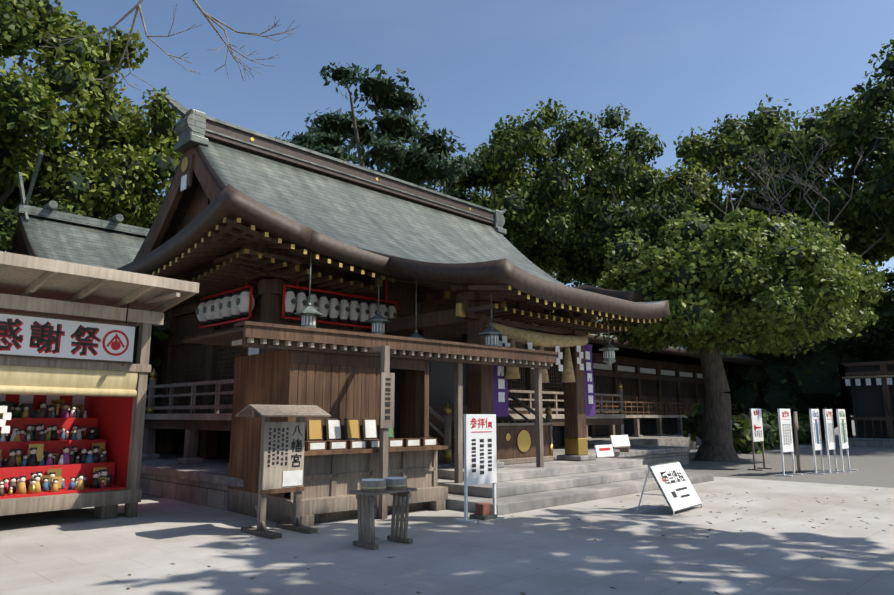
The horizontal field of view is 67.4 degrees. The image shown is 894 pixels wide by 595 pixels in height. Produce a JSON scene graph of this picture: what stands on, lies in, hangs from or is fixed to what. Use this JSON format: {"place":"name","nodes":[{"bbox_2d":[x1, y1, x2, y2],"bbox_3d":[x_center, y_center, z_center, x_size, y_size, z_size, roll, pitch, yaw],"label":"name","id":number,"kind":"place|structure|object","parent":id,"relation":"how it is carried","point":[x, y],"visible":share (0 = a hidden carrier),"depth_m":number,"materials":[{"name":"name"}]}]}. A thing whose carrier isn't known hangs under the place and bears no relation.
{"place":"outdoors","nodes":[
{"label":"outdoors","id":0,"kind":"place"},
{"bbox_2d":[40,0,298,89],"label":"bare branches","id":1,"kind":"object","parent":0,"point":[137,7],"visible":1,"depth_m":10.14,"materials":[{"name":"brown plant"}]},
{"bbox_2d":[0,477,893,594],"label":"paving","id":2,"kind":"structure","parent":0,"point":[84,551],"depth_m":7.74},
{"bbox_2d":[0,251,198,519],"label":"market stall","id":3,"kind":"object","parent":2,"relation":"on","point":[76,442],"visible":1,"depth_m":10.12,"materials":[{"name":"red wood"}]},
{"bbox_2d":[235,404,330,538],"bbox_3d":[-2.244,2.308,9.090,0.800,1.684,1.060,-10,-14,44],"label":"notice board","id":4,"kind":"object","parent":2,"relation":"on","point":[281,469],"visible":1,"depth_m":9.02,"materials":[{"name":"brown wood"}]},
{"bbox_2d":[182,321,557,526],"bbox_3d":[-0.898,2.255,12.118,6.960,2.840,2.684,9,-13,-42],"label":"shrine stall","id":5,"kind":"object","parent":2,"relation":"on","point":[368,393],"visible":0.92,"depth_m":10.62,"materials":[{"name":"brown wood"}]},
{"bbox_2d":[349,477,416,549],"bbox_3d":[-0.773,2.600,8.167,0.400,0.762,0.780,-10,-14,44],"label":"trestle table","id":6,"kind":"object","parent":2,"relation":"on","point":[398,489],"visible":1,"depth_m":8.05,"materials":[{"name":"grey wood"}]},
{"bbox_2d":[41,479,886,594],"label":"leaf litter","id":7,"kind":"object","parent":2,"relation":"on","point":[596,540],"visible":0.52,"depth_m":9.17,"materials":[{"name":"brown plant"}]},
{"bbox_2d":[455,414,505,522],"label":"sign board","id":8,"kind":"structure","parent":2,"relation":"on","point":[480,461],"depth_m":10.17,"materials":[{"name":"white"}]},
{"bbox_2d":[469,503,496,519],"bbox_3d":[0.554,3.245,10.190,0.300,0.220,0.300,-10,-14,44],"label":"sign base weight","id":9,"kind":"object","parent":2,"relation":"on","point":[483,511],"visible":0.98,"depth_m":10.12,"materials":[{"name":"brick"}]},
{"bbox_2d":[437,458,713,515],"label":"stone steps","id":10,"kind":"structure","parent":2,"relation":"on","point":[523,487],"depth_m":12.81,"materials":[{"name":"grey stone"}]},
{"bbox_2d":[496,421,553,464],"bbox_3d":[1.418,3.271,15.233,0.960,0.920,2.060,-10,-14,44],"label":"offering box","id":11,"kind":"object","parent":10,"relation":"on","point":[515,442],"visible":0.52,"depth_m":14.81,"materials":[{"name":"brown wood"}]},
{"bbox_2d":[594,435,629,457],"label":"small signs","id":12,"kind":"object","parent":10,"relation":"on","point":[622,442],"visible":0.98,"depth_m":17.82,"materials":[{"name":"white"}]},
{"bbox_2d":[637,461,701,515],"bbox_3d":[3.696,3.207,11.151,0.628,0.880,1.290,-8,-13,39],"label":"a-frame sign","id":13,"kind":"object","parent":2,"relation":"on","point":[676,488],"visible":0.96,"depth_m":10.99,"materials":[{"name":"white painted board"},{"name":"printed lettering"},{"name":"metal"}]},
{"bbox_2d":[0,0,893,416],"label":"sky","id":14,"kind":"structure","parent":0,"point":[678,66],"materials":[{"name":"blue"}]},
{"bbox_2d":[141,420,893,499],"bbox_3d":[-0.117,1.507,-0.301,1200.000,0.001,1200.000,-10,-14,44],"label":"ground","id":15,"kind":"structure","parent":0,"point":[874,466],"depth_m":20.60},
{"bbox_2d":[0,0,67,190],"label":"tree","id":16,"kind":"object","parent":15,"relation":"on","point":[11,37],"visible":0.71,"depth_m":33.12,"materials":[{"name":"green plant"}]},
{"bbox_2d":[0,194,92,251],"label":"tree","id":17,"kind":"object","parent":15,"relation":"on","point":[7,228],"visible":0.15,"depth_m":28.23,"materials":[{"name":"green plant"}]},
{"bbox_2d":[16,152,149,267],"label":"roof ridge","id":18,"kind":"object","parent":15,"relation":"on","point":[46,211],"visible":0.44,"depth_m":28.01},
{"bbox_2d":[7,214,145,268],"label":"roof","id":19,"kind":"structure","parent":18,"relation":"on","point":[34,236],"depth_m":27.29,"materials":[{"name":"grey tile"}]},
{"bbox_2d":[9,311,172,446],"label":"shrubs","id":20,"kind":"object","parent":15,"relation":"on","point":[154,362],"visible":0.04,"depth_m":17.59,"materials":[{"name":"plant"}]},
{"bbox_2d":[0,0,182,251],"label":"tree","id":21,"kind":"object","parent":15,"relation":"on","point":[65,79],"visible":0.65,"depth_m":37.51,"materials":[{"name":"green plant"}]},
{"bbox_2d":[0,68,182,228],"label":"tree","id":22,"kind":"object","parent":15,"relation":"on","point":[116,196],"visible":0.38,"depth_m":39.59,"materials":[{"name":"green plant"}]},
{"bbox_2d":[274,126,319,146],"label":"tree","id":23,"kind":"object","parent":15,"relation":"on","point":[299,137],"visible":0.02,"depth_m":47.68,"materials":[{"name":"green plant"}]},
{"bbox_2d":[291,61,467,190],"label":"tree","id":24,"kind":"object","parent":15,"relation":"on","point":[420,162],"visible":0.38,"depth_m":42.24,"materials":[{"name":"green plant"}]},
{"bbox_2d":[137,94,625,468],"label":"shrine building","id":25,"kind":"structure","parent":15,"relation":"on","point":[190,420],"depth_m":16.98,"materials":[{"name":"brown wood"}]},
{"bbox_2d":[115,184,311,273],"bbox_3d":[-7.357,-0.686,16.503,11.749,1.142,2.043,-10,-14,44],"label":"roof eave","id":26,"kind":"object","parent":25,"relation":"on","point":[230,202],"visible":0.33,"depth_m":12.63,"materials":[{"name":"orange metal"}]},
{"bbox_2d":[195,282,254,328],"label":"paper lanterns","id":27,"kind":"object","parent":25,"relation":"attached to","point":[235,305],"visible":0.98,"depth_m":15.10,"materials":[{"name":"paper"},{"name":"red painted wood"}]},
{"bbox_2d":[294,252,322,327],"bbox_3d":[-2.697,-0.096,13.172,0.551,1.624,0.477,-10,-14,44],"label":"hanging lantern","id":28,"kind":"object","parent":25,"relation":"hanging from","point":[308,314],"visible":0.88,"depth_m":12.98,"materials":[{"name":"metal"}]},
{"bbox_2d":[282,281,396,328],"bbox_3d":[-2.398,0.042,15.627,0.300,1.222,3.245,-10,-14,44],"label":"lantern rack","id":29,"kind":"object","parent":25,"relation":"attached to","point":[353,310],"visible":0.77,"depth_m":15.35,"materials":[{"name":"white paper"}]},
{"bbox_2d":[133,141,565,287],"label":"hall roof","id":30,"kind":"structure","parent":25,"relation":"on","point":[343,220],"depth_m":18.70,"materials":[{"name":"grey tile"}]},
{"bbox_2d":[365,274,390,334],"bbox_3d":[-1.470,0.188,14.389,0.551,1.427,0.477,-10,-14,44],"label":"hanging lantern","id":31,"kind":"object","parent":25,"relation":"hanging from","point":[378,321],"visible":0.9,"depth_m":14.21,"materials":[{"name":"metal"}]},
{"bbox_2d":[147,217,660,333],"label":"roof rafters","id":32,"kind":"object","parent":25,"relation":"attached to","point":[221,243],"visible":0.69,"depth_m":13.87,"materials":[{"name":"brown wood"}]},
{"bbox_2d":[409,279,424,338],"bbox_3d":[-0.656,0.404,14.249,0.464,1.618,0.402,-10,-14,44],"label":"hanging lantern","id":33,"kind":"object","parent":25,"relation":"hanging from","point":[415,335],"visible":0.48,"depth_m":14.18,"materials":[{"name":"metal"}]},
{"bbox_2d":[479,294,503,345],"bbox_3d":[0.873,0.481,13.136,0.522,1.203,0.452,-10,-14,44],"label":"hanging lantern","id":34,"kind":"object","parent":25,"relation":"hanging from","point":[491,333],"visible":0.88,"depth_m":12.98,"materials":[{"name":"metal"}]},
{"bbox_2d":[493,336,507,416],"bbox_3d":[1.097,1.597,14.069,0.118,1.773,0.600,-10,-14,44],"label":"banner","id":35,"kind":"object","parent":25,"relation":"attached to","point":[500,396],"visible":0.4,"depth_m":13.98,"materials":[{"name":"purple fabric"}]},
{"bbox_2d":[357,247,669,318],"bbox_3d":[1.658,-0.242,15.969,4.519,1.600,6.496,-10,-14,44],"label":"roof eave","id":36,"kind":"object","parent":25,"relation":"attached to","point":[504,271],"visible":0.73,"depth_m":13.40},
{"bbox_2d":[485,322,587,382],"bbox_3d":[2.096,1.295,14.905,0.323,1.178,3.529,-10,-14,44],"label":"shimenawa rope","id":37,"kind":"object","parent":25,"relation":"attached to","point":[530,339],"visible":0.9,"depth_m":14.87,"materials":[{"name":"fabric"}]},
{"bbox_2d":[583,344,595,415],"bbox_3d":[3.461,2.014,16.434,0.118,1.773,0.600,-10,-14,44],"label":"banner","id":38,"kind":"object","parent":25,"relation":"attached to","point":[589,393],"visible":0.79,"depth_m":16.43,"materials":[{"name":"purple fabric"}]},
{"bbox_2d":[599,318,618,364],"bbox_3d":[3.889,1.026,16.152,0.522,1.179,0.452,-10,-14,44],"label":"hanging lantern","id":39,"kind":"object","parent":25,"relation":"hanging from","point":[608,349],"visible":1,"depth_m":16.00,"materials":[{"name":"metal"}]},
{"bbox_2d":[573,285,652,319],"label":"roof","id":40,"kind":"structure","parent":25,"relation":"attached to","point":[636,296],"depth_m":22.16,"materials":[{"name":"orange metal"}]},
{"bbox_2d":[139,443,689,509],"bbox_3d":[-2.072,4.865,20.326,12.400,0.550,15.650,-10,-14,44],"label":"stone base","id":41,"kind":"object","parent":15,"relation":"on","point":[207,482],"depth_m":12.97,"materials":[{"name":"grey stone"}]},
{"bbox_2d":[374,155,510,226],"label":"tree","id":42,"kind":"object","parent":15,"relation":"on","point":[474,171],"visible":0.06,"depth_m":52.51,"materials":[{"name":"green plant"}]},
{"bbox_2d":[436,145,574,273],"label":"tree","id":43,"kind":"object","parent":15,"relation":"on","point":[491,180],"visible":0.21,"depth_m":53.20,"materials":[{"name":"green plant"}]},
{"bbox_2d":[461,98,631,281],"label":"tree","id":44,"kind":"object","parent":15,"relation":"on","point":[529,141],"visible":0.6,"depth_m":51.96,"materials":[{"name":"green plant"}]},
{"bbox_2d":[547,267,602,286],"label":"tree","id":45,"kind":"object","parent":15,"relation":"on","point":[565,282],"visible":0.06,"depth_m":71.86,"materials":[{"name":"green plant"}]},
{"bbox_2d":[528,103,704,282],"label":"tree","id":46,"kind":"object","parent":15,"relation":"on","point":[646,220],"visible":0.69,"depth_m":51.93,"materials":[{"name":"green plant"}]},
{"bbox_2d":[564,353,740,448],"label":"building","id":47,"kind":"structure","parent":15,"relation":"on","point":[660,398],"depth_m":35.89,"materials":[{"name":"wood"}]},
{"bbox_2d":[587,319,765,366],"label":"wing roof","id":48,"kind":"structure","parent":47,"relation":"on","point":[625,350],"depth_m":41.74,"materials":[{"name":"grey tile"}]},
{"bbox_2d":[587,130,774,284],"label":"tree","id":49,"kind":"object","parent":15,"relation":"on","point":[684,176],"visible":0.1,"depth_m":55.61,"materials":[{"name":"green plant"}]},
{"bbox_2d":[588,154,805,271],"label":"bare tree","id":50,"kind":"object","parent":15,"relation":"on","point":[727,189],"visible":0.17,"depth_m":50.41,"materials":[{"name":"brown wood"}]},
{"bbox_2d":[594,207,886,461],"bbox_3d":[10.287,1.473,24.880,10.134,9.079,10.811,-10,-14,44],"label":"round tree","id":51,"kind":"object","parent":15,"relation":"on","point":[740,282],"visible":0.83,"depth_m":21.99,"materials":[{"name":"green plant"}]},
{"bbox_2d":[682,403,824,453],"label":"shrubs","id":52,"kind":"object","parent":15,"relation":"on","point":[741,434],"visible":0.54,"depth_m":28.21,"materials":[{"name":"green plant"}]},
{"bbox_2d":[654,340,862,417],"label":"shrubs","id":53,"kind":"object","parent":15,"relation":"on","point":[805,383],"visible":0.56,"depth_m":41.46,"materials":[{"name":"green plant"}]},
{"bbox_2d":[747,409,771,470],"bbox_3d":[9.055,4.126,19.561,0.400,1.740,0.790,-10,-14,44],"label":"sign board","id":54,"kind":"object","parent":15,"relation":"on","point":[756,425],"visible":1,"depth_m":19.53,"materials":[{"name":"white plastic"}]},
{"bbox_2d":[673,94,866,224],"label":"tree","id":55,"kind":"object","parent":15,"relation":"on","point":[746,137],"visible":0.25,"depth_m":56.19,"materials":[{"name":"green plant"}]},
{"bbox_2d":[775,409,802,476],"bbox_3d":[8.964,3.810,17.713,0.400,1.720,0.830,-10,-14,44],"label":"sign board","id":56,"kind":"object","parent":15,"relation":"on","point":[785,430],"visible":1,"depth_m":17.67,"materials":[{"name":"white"}]},
{"bbox_2d":[793,411,800,472],"bbox_3d":[9.457,3.919,18.127,0.085,1.650,0.220,-10,-14,44],"label":"sign pole","id":57,"kind":"object","parent":15,"relation":"on","point":[795,421],"visible":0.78,"depth_m":18.12,"materials":[{"name":"grey wood"}]},
{"bbox_2d":[722,333,893,428],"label":"shrubs","id":58,"kind":"object","parent":15,"relation":"on","point":[870,357],"depth_m":43.02,"materials":[{"name":"green plant"}]},
{"bbox_2d":[742,137,892,261],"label":"bare tree","id":59,"kind":"object","parent":15,"relation":"on","point":[827,226],"visible":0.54,"depth_m":46.91,"materials":[{"name":"brown wood"}]},
{"bbox_2d":[745,300,893,439],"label":"tree","id":60,"kind":"object","parent":15,"relation":"on","point":[865,344],"visible":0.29,"depth_m":40.74,"materials":[{"name":"green plant"}]},
{"bbox_2d":[808,409,830,474],"bbox_3d":[10.056,3.904,18.244,0.400,1.720,0.670,-10,-14,44],"label":"sign board","id":61,"kind":"object","parent":15,"relation":"on","point":[815,429],"visible":1,"depth_m":18.19,"materials":[{"name":"white"}]},
{"bbox_2d":[759,91,893,268],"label":"tree","id":62,"kind":"object","parent":15,"relation":"on","point":[815,132],"visible":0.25,"depth_m":51.47,"materials":[{"name":"green plant"}]},
{"bbox_2d":[823,409,844,473],"bbox_3d":[10.640,3.970,18.618,0.400,1.720,0.670,-10,-14,44],"label":"sign board","id":63,"kind":"object","parent":15,"relation":"on","point":[829,429],"visible":0.96,"depth_m":18.57,"materials":[{"name":"white"}]},
{"bbox_2d":[795,39,893,251],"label":"tree","id":64,"kind":"object","parent":15,"relation":"on","point":[860,127],"visible":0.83,"depth_m":47.13,"materials":[{"name":"green plant"}]},
{"bbox_2d":[836,409,857,471],"bbox_3d":[11.223,4.036,18.992,0.400,1.720,0.670,-10,-14,44],"label":"sign board","id":65,"kind":"object","parent":15,"relation":"on","point":[842,430],"visible":0.98,"depth_m":18.94,"materials":[{"name":"white"}]},
{"bbox_2d":[835,361,893,446],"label":"side pavilion","id":66,"kind":"structure","parent":15,"relation":"on","point":[871,384],"depth_m":34.56,"materials":[{"name":"wood"}]},
{"bbox_2d":[869,267,893,339],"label":"tree","id":67,"kind":"object","parent":15,"relation":"on","point":[889,276],"visible":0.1,"depth_m":43.63,"materials":[{"name":"green plant"}]},
{"bbox_2d":[873,284,893,305],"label":"tree","id":68,"kind":"object","parent":15,"relation":"on","point":[886,292],"depth_m":47.14,"materials":[{"name":"green plant"}]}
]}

